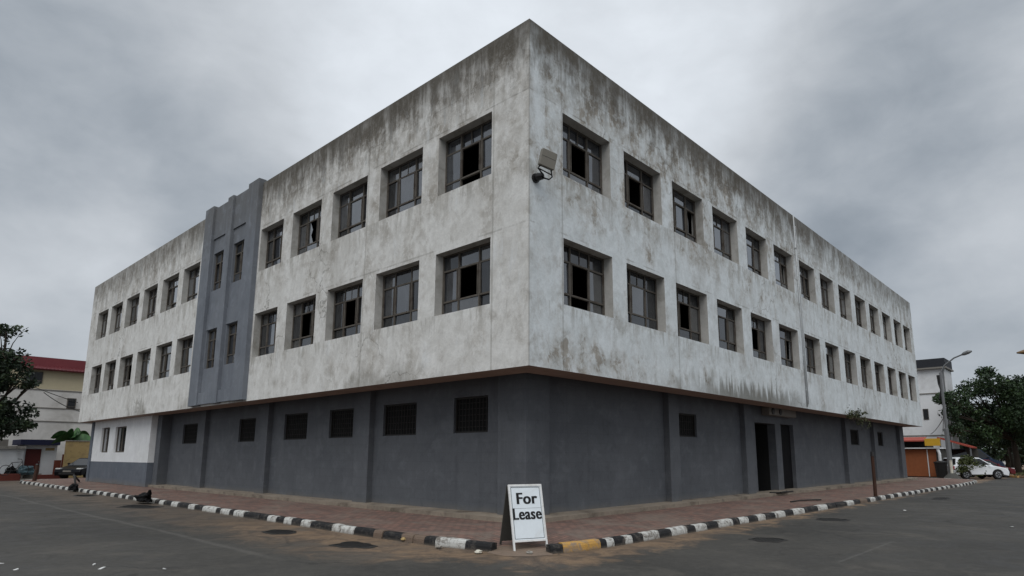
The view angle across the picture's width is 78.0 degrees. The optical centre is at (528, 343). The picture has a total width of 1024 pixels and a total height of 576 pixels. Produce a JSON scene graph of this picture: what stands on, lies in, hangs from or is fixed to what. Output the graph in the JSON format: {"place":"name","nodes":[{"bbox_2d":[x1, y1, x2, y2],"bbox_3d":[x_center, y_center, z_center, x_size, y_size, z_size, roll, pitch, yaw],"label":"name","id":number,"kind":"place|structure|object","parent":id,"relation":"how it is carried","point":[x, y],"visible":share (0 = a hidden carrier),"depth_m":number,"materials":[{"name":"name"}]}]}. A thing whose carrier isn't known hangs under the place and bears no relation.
{"place":"outdoors","nodes":[
{"label":"outdoors","id":0,"kind":"place"},
{"bbox_2d":[23,477,973,555],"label":"pavement","id":1,"kind":"structure","parent":0,"point":[564,530],"depth_m":15.01,"materials":[{"name":"red brick"}]},
{"bbox_2d":[499,484,547,550],"bbox_3d":[-0.086,2.839,10.404,0.605,1.027,0.603,5,-11,-25],"label":"sandwich board","id":2,"kind":"object","parent":1,"relation":"on","point":[523,519],"visible":0.99,"depth_m":10.31,"materials":[{"name":"white metal"}]},
{"bbox_2d":[148,477,917,522],"bbox_3d":[-0.318,7.698,35.888,32.300,0.140,34.600,-9,-14,42],"label":"apron","id":3,"kind":"object","parent":1,"relation":"on","point":[551,517],"visible":0.56,"depth_m":17.13,"materials":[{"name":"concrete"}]},
{"bbox_2d":[78,18,922,514],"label":"office building","id":4,"kind":"structure","parent":3,"relation":"on","point":[430,294],"depth_m":17.64,"materials":[{"name":"paint"}]},
{"bbox_2d":[94,366,101,392],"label":"window","id":5,"kind":"structure","parent":4,"relation":"in","point":[98,373],"depth_m":33.49,"materials":[{"name":"grey glass"}]},
{"bbox_2d":[101,312,107,337],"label":"window","id":6,"kind":"structure","parent":4,"relation":"in","point":[105,316],"depth_m":34.02,"materials":[{"name":"grey glass"}]},
{"bbox_2d":[102,428,109,451],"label":"window","id":7,"kind":"structure","parent":4,"relation":"in","point":[106,430],"depth_m":32.41,"materials":[{"name":"white glass"}]},
{"bbox_2d":[107,362,115,390],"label":"window","id":8,"kind":"structure","parent":4,"relation":"in","point":[112,365],"depth_m":31.88,"materials":[{"name":"grey glass"}]},
{"bbox_2d":[114,305,122,332],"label":"window","id":9,"kind":"structure","parent":4,"relation":"in","point":[119,309],"depth_m":32.40,"materials":[{"name":"grey glass"}]},
{"bbox_2d":[115,426,126,451],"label":"window","id":10,"kind":"structure","parent":4,"relation":"in","point":[121,435],"depth_m":30.74,"materials":[{"name":"white glass"}]},
{"bbox_2d":[122,356,132,386],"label":"window","id":11,"kind":"structure","parent":4,"relation":"in","point":[128,362],"depth_m":30.28,"materials":[{"name":"grey glass"}]},
{"bbox_2d":[129,296,139,325],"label":"window","id":12,"kind":"structure","parent":4,"relation":"in","point":[135,302],"depth_m":30.72,"materials":[{"name":"grey glass"}]},
{"bbox_2d":[140,351,150,382],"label":"window","id":13,"kind":"structure","parent":4,"relation":"in","point":[146,355],"depth_m":28.55,"materials":[{"name":"grey glass"}]},
{"bbox_2d":[147,287,157,318],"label":"window","id":14,"kind":"structure","parent":4,"relation":"in","point":[153,293],"depth_m":29.07,"materials":[{"name":"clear glass"}]},
{"bbox_2d":[159,344,171,378],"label":"window","id":15,"kind":"structure","parent":4,"relation":"in","point":[166,350],"depth_m":26.82,"materials":[{"name":"grey glass"}]},
{"bbox_2d":[166,277,178,310],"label":"window","id":16,"kind":"structure","parent":4,"relation":"in","point":[173,284],"depth_m":27.32,"materials":[{"name":"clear glass"}]},
{"bbox_2d":[180,337,192,373],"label":"window","id":17,"kind":"structure","parent":4,"relation":"in","point":[187,343],"depth_m":25.29,"materials":[{"name":"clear glass"}]},
{"bbox_2d":[184,424,197,443],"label":"barred window","id":18,"kind":"structure","parent":4,"relation":"in","point":[190,435],"depth_m":26.54,"materials":[{"name":"metal"}]},
{"bbox_2d":[187,266,199,301],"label":"window","id":19,"kind":"structure","parent":4,"relation":"in","point":[194,274],"depth_m":25.81,"materials":[{"name":"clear glass"}]},
{"bbox_2d":[206,329,216,368],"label":"window","id":20,"kind":"structure","parent":4,"relation":"in","point":[212,334],"depth_m":23.24,"materials":[{"name":"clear glass"}]},
{"bbox_2d":[213,251,223,290],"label":"window","id":21,"kind":"structure","parent":4,"relation":"in","point":[219,258],"depth_m":23.72,"materials":[{"name":"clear glass"}]},
{"bbox_2d":[226,322,237,363],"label":"window","id":22,"kind":"structure","parent":4,"relation":"in","point":[233,327],"depth_m":22.09,"materials":[{"name":"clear glass"}]},
{"bbox_2d":[233,241,243,281],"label":"window","id":23,"kind":"structure","parent":4,"relation":"in","point":[239,247],"depth_m":22.61,"materials":[{"name":"clear glass"}]},
{"bbox_2d":[240,418,255,441],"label":"barred window","id":24,"kind":"structure","parent":4,"relation":"in","point":[247,434],"depth_m":22.95,"materials":[{"name":"metal"}]},
{"bbox_2d":[258,310,276,355],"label":"window","id":25,"kind":"structure","parent":4,"relation":"in","point":[268,320],"depth_m":20.64,"materials":[{"name":"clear glass"}]},
{"bbox_2d":[265,224,283,268],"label":"window","id":26,"kind":"structure","parent":4,"relation":"in","point":[275,236],"depth_m":21.17,"materials":[{"name":"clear glass"}]},
{"bbox_2d":[285,413,307,439],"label":"barred window","id":27,"kind":"structure","parent":4,"relation":"in","point":[296,424],"depth_m":20.59,"materials":[{"name":"metal"}]},
{"bbox_2d":[291,298,315,348],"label":"window","id":28,"kind":"structure","parent":4,"relation":"in","point":[306,307],"depth_m":19.21,"materials":[{"name":"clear glass"}]},
{"bbox_2d":[297,205,321,254],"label":"window","id":29,"kind":"structure","parent":4,"relation":"in","point":[305,243],"depth_m":19.66,"materials":[{"name":"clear glass"}]},
{"bbox_2d":[330,408,353,437],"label":"barred window","id":30,"kind":"structure","parent":4,"relation":"in","point":[341,420],"depth_m":18.78,"materials":[{"name":"metal"}]},
{"bbox_2d":[332,283,362,338],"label":"window","id":31,"kind":"structure","parent":4,"relation":"in","point":[341,297],"depth_m":17.56,"materials":[{"name":"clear glass"}]},
{"bbox_2d":[338,181,367,237],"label":"window","id":32,"kind":"structure","parent":4,"relation":"in","point":[353,203],"depth_m":18.03,"materials":[{"name":"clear glass"}]},
{"bbox_2d":[381,265,418,327],"bbox_3d":[-3.114,-1.138,15.795,1.789,1.470,0.076,-9,-14,42],"label":"window","id":33,"kind":"structure","parent":4,"relation":"in","point":[400,288],"depth_m":15.89,"materials":[{"name":"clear glass"}]},
{"bbox_2d":[385,403,416,435],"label":"barred window","id":34,"kind":"structure","parent":4,"relation":"in","point":[400,419],"depth_m":16.88,"materials":[{"name":"metal"}]},
{"bbox_2d":[386,154,422,217],"bbox_3d":[-3.110,-4.008,16.304,1.789,1.480,0.076,-9,-14,42],"label":"window","id":35,"kind":"structure","parent":4,"relation":"in","point":[404,183],"depth_m":16.40,"materials":[{"name":"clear glass"}]},
{"bbox_2d":[442,242,489,313],"bbox_3d":[-1.325,-1.420,14.188,1.822,1.470,0.076,-9,-14,42],"label":"window","id":36,"kind":"structure","parent":4,"relation":"in","point":[452,301],"depth_m":14.31,"materials":[{"name":"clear glass"}]},
{"bbox_2d":[445,119,491,192],"bbox_3d":[-1.321,-4.290,14.697,1.822,1.480,0.076,-9,-14,42],"label":"window","id":37,"kind":"structure","parent":4,"relation":"in","point":[481,135],"depth_m":14.87,"materials":[{"name":"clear glass"}]},
{"bbox_2d":[455,395,487,432],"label":"barred window","id":38,"kind":"structure","parent":4,"relation":"in","point":[471,412],"depth_m":15.02,"materials":[{"name":"metal"}]},
{"bbox_2d":[532,148,556,182],"bbox_3d":[0.287,-3.641,12.937,0.497,0.590,0.396,-9,-14,42],"label":"floodlight","id":39,"kind":"object","parent":4,"relation":"attached to","point":[547,159],"visible":1,"depth_m":12.85,"materials":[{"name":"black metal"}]},
{"bbox_2d":[562,122,602,194],"bbox_3d":[1.154,-4.268,14.801,0.076,1.480,1.811,-9,-14,42],"label":"window","id":40,"kind":"structure","parent":4,"relation":"in","point":[592,150],"depth_m":15.01,"materials":[{"name":"clear glass"}]},
{"bbox_2d":[564,244,604,315],"bbox_3d":[1.150,-1.398,14.292,0.076,1.470,1.811,-9,-14,42],"label":"window","id":41,"kind":"structure","parent":4,"relation":"in","point":[594,265],"depth_m":14.53,"materials":[{"name":"clear glass"}]},
{"bbox_2d":[624,159,653,220],"bbox_3d":[2.764,-3.957,16.539,0.076,1.480,1.768,-9,-14,42],"label":"window","id":42,"kind":"structure","parent":4,"relation":"in","point":[645,180],"depth_m":16.78,"materials":[{"name":"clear glass"}]},
{"bbox_2d":[627,268,657,329],"bbox_3d":[2.760,-1.087,16.029,0.076,1.470,1.768,-9,-14,42],"label":"window","id":43,"kind":"structure","parent":4,"relation":"in","point":[641,289],"depth_m":16.16,"materials":[{"name":"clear glass"}]},
{"bbox_2d":[672,188,696,242],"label":"window","id":44,"kind":"structure","parent":4,"relation":"in","point":[682,204],"depth_m":18.41,"materials":[{"name":"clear glass"}]},
{"bbox_2d":[679,413,694,436],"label":"barred window","id":45,"kind":"structure","parent":4,"relation":"in","point":[686,421],"depth_m":19.11,"materials":[{"name":"metal"}]},
{"bbox_2d":[676,287,700,341],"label":"window","id":46,"kind":"structure","parent":4,"relation":"in","point":[683,297],"depth_m":18.03,"materials":[{"name":"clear glass"}]},
{"bbox_2d":[712,213,731,260],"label":"window","id":47,"kind":"structure","parent":4,"relation":"in","point":[721,228],"depth_m":20.21,"materials":[{"name":"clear glass"}]},
{"bbox_2d":[717,303,736,351],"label":"window","id":48,"kind":"structure","parent":4,"relation":"in","point":[726,315],"depth_m":19.69,"materials":[{"name":"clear glass"}]},
{"bbox_2d":[746,233,760,275],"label":"window","id":49,"kind":"structure","parent":4,"relation":"in","point":[753,247],"depth_m":21.99,"materials":[{"name":"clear glass"}]},
{"bbox_2d":[751,316,766,359],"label":"window","id":50,"kind":"structure","parent":4,"relation":"in","point":[758,325],"depth_m":21.54,"materials":[{"name":"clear glass"}]},
{"bbox_2d":[755,423,770,490],"bbox_3d":[7.854,4.264,23.741,1.600,2.458,1.850,-9,-14,42],"label":"doorway","id":51,"kind":"structure","parent":4,"relation":"in","point":[761,435],"depth_m":24.04,"materials":[{"name":"black"}]},
{"bbox_2d":[761,407,795,417],"bbox_3d":[9.500,2.619,23.954,0.327,0.280,2.650,-9,-14,42],"label":"sign","id":52,"kind":"object","parent":4,"relation":"attached to","point":[776,412],"visible":0.91,"depth_m":23.52,"materials":[{"name":"black metal"}]},
{"bbox_2d":[774,250,787,289],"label":"window","id":53,"kind":"structure","parent":4,"relation":"in","point":[780,260],"depth_m":23.72,"materials":[{"name":"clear glass"}]},
{"bbox_2d":[779,327,793,367],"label":"window","id":54,"kind":"structure","parent":4,"relation":"in","point":[785,335],"depth_m":23.20,"materials":[{"name":"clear glass"}]},
{"bbox_2d":[780,425,792,488],"bbox_3d":[9.982,4.430,24.661,0.065,2.438,1.240,-9,-14,42],"label":"door","id":55,"kind":"structure","parent":4,"relation":"in","point":[785,434],"depth_m":24.73,"materials":[{"name":"metal"}]},
{"bbox_2d":[793,215,808,406],"bbox_3d":[10.350,-1.321,24.065,0.058,7.440,0.232,-9,-14,42],"label":"drain pipe","id":56,"kind":"object","parent":4,"relation":"attached to","point":[801,319],"visible":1,"depth_m":24.01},
{"bbox_2d":[799,265,809,300],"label":"window","id":57,"kind":"structure","parent":4,"relation":"in","point":[804,281],"depth_m":25.58,"materials":[{"name":"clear glass"}]},
{"bbox_2d":[805,337,815,373],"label":"window","id":58,"kind":"structure","parent":4,"relation":"in","point":[809,345],"depth_m":25.09,"materials":[{"name":"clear glass"}]},
{"bbox_2d":[820,278,828,309],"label":"window","id":59,"kind":"structure","parent":4,"relation":"in","point":[824,291],"depth_m":27.39,"materials":[{"name":"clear glass"}]},
{"bbox_2d":[825,345,834,378],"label":"window","id":60,"kind":"structure","parent":4,"relation":"in","point":[829,351],"depth_m":26.86,"materials":[{"name":"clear glass"}]},
{"bbox_2d":[838,289,846,319],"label":"window","id":61,"kind":"structure","parent":4,"relation":"in","point":[841,294],"depth_m":29.16,"materials":[{"name":"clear glass"}]},
{"bbox_2d":[844,352,851,383],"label":"window","id":62,"kind":"structure","parent":4,"relation":"in","point":[846,356],"depth_m":28.70,"materials":[{"name":"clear glass"}]},
{"bbox_2d":[850,430,857,444],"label":"barred window","id":63,"kind":"structure","parent":4,"relation":"in","point":[854,439],"depth_m":31.33,"materials":[{"name":"metal"}]},
{"bbox_2d":[855,299,861,326],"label":"window","id":64,"kind":"structure","parent":4,"relation":"in","point":[857,304],"depth_m":31.03,"materials":[{"name":"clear glass"}]},
{"bbox_2d":[860,358,867,387],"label":"window","id":65,"kind":"structure","parent":4,"relation":"in","point":[863,368],"depth_m":30.47,"materials":[{"name":"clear glass"}]},
{"bbox_2d":[869,308,874,333],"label":"window","id":66,"kind":"structure","parent":4,"relation":"in","point":[870,310],"depth_m":32.77,"materials":[{"name":"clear glass"}]},
{"bbox_2d":[874,364,880,391],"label":"window","id":67,"kind":"structure","parent":4,"relation":"in","point":[876,366],"depth_m":32.31,"materials":[{"name":"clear glass"}]},
{"bbox_2d":[882,316,886,339],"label":"window","id":68,"kind":"structure","parent":4,"relation":"in","point":[883,318],"depth_m":34.55,"materials":[{"name":"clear glass"}]},
{"bbox_2d":[887,369,892,394],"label":"window","id":69,"kind":"structure","parent":4,"relation":"in","point":[889,373],"depth_m":34.05,"materials":[{"name":"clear glass"}]},
{"bbox_2d":[0,460,1023,575],"bbox_3d":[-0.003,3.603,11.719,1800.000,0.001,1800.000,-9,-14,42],"label":"road","id":70,"kind":"structure","parent":0,"point":[967,530],"depth_m":10.56,"materials":[{"name":"grey asphalt"}]},
{"bbox_2d":[0,474,20,480],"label":"wall","id":71,"kind":"structure","parent":70,"relation":"on","point":[12,477],"depth_m":37.40,"materials":[{"name":"red brick"}]},
{"bbox_2d":[0,439,25,476],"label":"garage","id":72,"kind":"structure","parent":70,"relation":"on","point":[9,455],"depth_m":41.38,"materials":[{"name":"paint"}]},
{"bbox_2d":[0,461,28,475],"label":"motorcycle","id":73,"kind":"object","parent":70,"relation":"on","point":[10,470],"visible":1,"depth_m":37.15,"materials":[{"name":"black metal"}]},
{"bbox_2d":[0,323,41,440],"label":"broadleaf tree","id":74,"kind":"object","parent":70,"relation":"on","point":[11,421],"visible":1,"depth_m":37.39,"materials":[{"name":"green plant"}]},
{"bbox_2d":[17,465,33,474],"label":"junk heap","id":75,"kind":"object","parent":70,"relation":"on","point":[23,469],"visible":0.76,"depth_m":41.16,"materials":[{"name":"blue plastic"}]},
{"bbox_2d":[32,464,39,480],"bbox_3d":[-26.349,6.952,33.783,0.207,1.052,0.262,-9,-14,42],"label":"rusty post","id":76,"kind":"object","parent":70,"relation":"on","point":[36,470],"visible":0.87,"depth_m":33.74,"materials":[{"name":"metal"}]},
{"bbox_2d":[12,439,60,477],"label":"corner shop","id":77,"kind":"structure","parent":70,"relation":"on","point":[42,453],"depth_m":42.80,"materials":[{"name":"paint"}]},
{"bbox_2d":[24,449,41,472],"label":"door","id":78,"kind":"structure","parent":77,"relation":"in","point":[32,456],"depth_m":42.51,"materials":[{"name":"metal"}]},
{"bbox_2d":[0,355,91,460],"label":"apartment house","id":79,"kind":"structure","parent":70,"relation":"on","point":[64,378],"depth_m":46.22,"materials":[{"name":"beige paint"}]},
{"bbox_2d":[25,371,43,382],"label":"window","id":80,"kind":"structure","parent":79,"relation":"in","point":[38,375],"depth_m":45.53,"materials":[{"name":"grey glass"}]},
{"bbox_2d":[66,398,76,408],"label":"window","id":81,"kind":"structure","parent":79,"relation":"in","point":[71,404],"depth_m":46.84,"materials":[{"name":"grey glass"}]},
{"bbox_2d":[37,474,68,478],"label":"wall","id":82,"kind":"structure","parent":70,"relation":"on","point":[51,476],"depth_m":39.29,"materials":[{"name":"red brick"}]},
{"bbox_2d":[52,454,63,473],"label":"metal gate","id":83,"kind":"structure","parent":70,"relation":"on","point":[58,463],"depth_m":43.34,"materials":[{"name":"red metal"}]},
{"bbox_2d":[54,458,87,478],"bbox_3d":[-28.444,8.072,41.040,2.000,1.319,4.225,0,-10,0],"label":"car","id":84,"kind":"object","parent":70,"relation":"on","point":[77,467],"visible":0.39,"depth_m":39.19,"materials":[{"name":"black paint"}]},
{"bbox_2d":[51,428,90,443],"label":"banana plant","id":85,"kind":"object","parent":70,"relation":"on","point":[69,434],"visible":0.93,"depth_m":43.26,"materials":[{"name":"green plant"}]},
{"bbox_2d":[63,440,89,477],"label":"yard wall","id":86,"kind":"structure","parent":70,"relation":"on","point":[75,450],"depth_m":42.84,"materials":[{"name":"paint"}]},
{"bbox_2d":[117,505,162,507],"bbox_3d":[-11.496,4.819,18.707,1.748,0.006,1.048,-3,-11,17],"label":"drain grate","id":87,"kind":"object","parent":70,"relation":"on","point":[137,506],"visible":1,"depth_m":18.67,"materials":[{"name":"metal"}]},
{"bbox_2d":[19,479,496,551],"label":"kerb","id":88,"kind":"structure","parent":70,"relation":"on","point":[461,543],"depth_m":13.03,"materials":[{"name":"black paint"}]},
{"bbox_2d":[134,490,151,501],"bbox_3d":[-12.130,4.788,19.945,1.144,0.381,0.374,-9,-14,42],"label":"rubbish bag","id":89,"kind":"object","parent":88,"relation":"on","point":[144,497],"visible":1,"depth_m":19.70,"materials":[{"name":"black plastic"}]},
{"bbox_2d":[262,529,296,533],"bbox_3d":[-4.948,3.736,12.553,0.980,0.006,0.608,-8,-13,39],"label":"drain grate","id":90,"kind":"object","parent":70,"relation":"on","point":[277,531],"visible":1,"depth_m":12.58,"materials":[{"name":"metal"}]},
{"bbox_2d":[329,541,376,547],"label":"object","id":91,"kind":"object","parent":70,"relation":"on","point":[351,544],"visible":1,"depth_m":10.67,"materials":[{"name":"metal"}]},
{"bbox_2d":[546,478,976,553],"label":"kerb","id":92,"kind":"structure","parent":70,"relation":"on","point":[578,546],"depth_m":13.06,"materials":[{"name":"black paint"}]},
{"bbox_2d":[749,537,786,541],"bbox_3d":[4.327,3.560,11.483,0.642,0.006,0.751,-7,-12,36],"label":"drain grate","id":93,"kind":"object","parent":70,"relation":"on","point":[762,539],"visible":1,"depth_m":11.48,"materials":[{"name":"metal"}]},
{"bbox_2d":[815,518,849,520],"bbox_3d":[7.268,4.218,15.163,0.758,0.006,0.876,-9,-14,42],"label":"drain grate","id":94,"kind":"object","parent":70,"relation":"on","point":[830,519],"visible":1,"depth_m":15.14,"materials":[{"name":"metal"}]},
{"bbox_2d":[870,452,877,496],"bbox_3d":[11.968,4.591,21.936,0.124,1.664,0.171,-9,-14,42],"label":"rusty post","id":95,"kind":"object","parent":70,"relation":"on","point":[873,474],"visible":0.89,"depth_m":21.92,"materials":[{"name":"metal"}]},
{"bbox_2d":[904,437,946,477],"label":"kiosk","id":96,"kind":"object","parent":70,"relation":"on","point":[922,454],"visible":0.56,"depth_m":44.47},
{"bbox_2d":[903,358,959,448],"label":"town house","id":97,"kind":"structure","parent":70,"relation":"on","point":[928,370],"depth_m":54.01,"materials":[{"name":"white paint"}]},
{"bbox_2d":[933,461,946,477],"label":"rubbish bin","id":98,"kind":"object","parent":70,"relation":"on","point":[941,469],"visible":0.81,"depth_m":42.41,"materials":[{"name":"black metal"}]},
{"bbox_2d":[944,460,961,478],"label":"concrete bollard","id":99,"kind":"object","parent":70,"relation":"on","point":[951,474],"visible":0.76,"depth_m":41.01,"materials":[{"name":"beige paint"}]},
{"bbox_2d":[936,350,971,472],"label":"street lamp","id":100,"kind":"object","parent":70,"relation":"on","point":[946,429],"visible":0.95,"depth_m":41.93,"materials":[{"name":"metal"}]},
{"bbox_2d":[937,437,978,475],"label":"awning","id":101,"kind":"object","parent":70,"relation":"on","point":[972,452],"visible":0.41,"depth_m":49.73,"materials":[{"name":"metal"}]},
{"bbox_2d":[953,454,986,476],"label":"bush","id":102,"kind":"object","parent":70,"relation":"on","point":[963,469],"visible":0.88,"depth_m":41.97,"materials":[{"name":"green plant"}]},
{"bbox_2d":[942,457,1009,478],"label":"car","id":103,"kind":"object","parent":70,"relation":"on","point":[996,472],"visible":0.64,"depth_m":42.10,"materials":[{"name":"white paint"}]},
{"bbox_2d":[951,449,1005,466],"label":"car","id":104,"kind":"object","parent":70,"relation":"on","point":[960,452],"visible":0.06,"depth_m":50.07,"materials":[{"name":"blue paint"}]},
{"bbox_2d":[958,459,1015,476],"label":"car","id":105,"kind":"object","parent":70,"relation":"on","point":[1012,470],"visible":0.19,"depth_m":45.90,"materials":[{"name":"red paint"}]},
{"bbox_2d":[959,404,1023,467],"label":"broadleaf tree","id":106,"kind":"object","parent":70,"relation":"on","point":[992,451],"visible":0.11,"depth_m":65.44,"materials":[{"name":"green plant"}]},
{"bbox_2d":[0,0,1023,448],"label":"sky","id":107,"kind":"structure","parent":0,"point":[892,130],"materials":[{"name":"grey"}]},
{"bbox_2d":[845,408,871,429],"bbox_3d":[14.103,3.179,27.027,0.680,1.031,2.331,-9,-14,42],"label":"tree","id":108,"kind":"object","parent":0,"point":[855,416],"depth_m":27.18,"materials":[{"name":"green plant"}]},
{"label":"verge","id":109,"kind":"structure","parent":0,"visible":0},
{"bbox_2d":[932,366,1023,472],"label":"broadleaf tree","id":110,"kind":"object","parent":109,"relation":"on","point":[996,413],"visible":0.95,"depth_m":50.92,"materials":[{"name":"green plant"}]},
{"bbox_2d":[991,381,1023,448],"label":"broadleaf tree","id":111,"kind":"object","parent":109,"relation":"on","point":[1004,443],"visible":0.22,"depth_m":53.10,"materials":[{"name":"green plant"}]},
{"bbox_2d":[997,424,1017,467],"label":"thin tree","id":112,"kind":"object","parent":109,"relation":"on","point":[1011,458],"visible":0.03,"depth_m":55.32,"materials":[{"name":"brown plant"}]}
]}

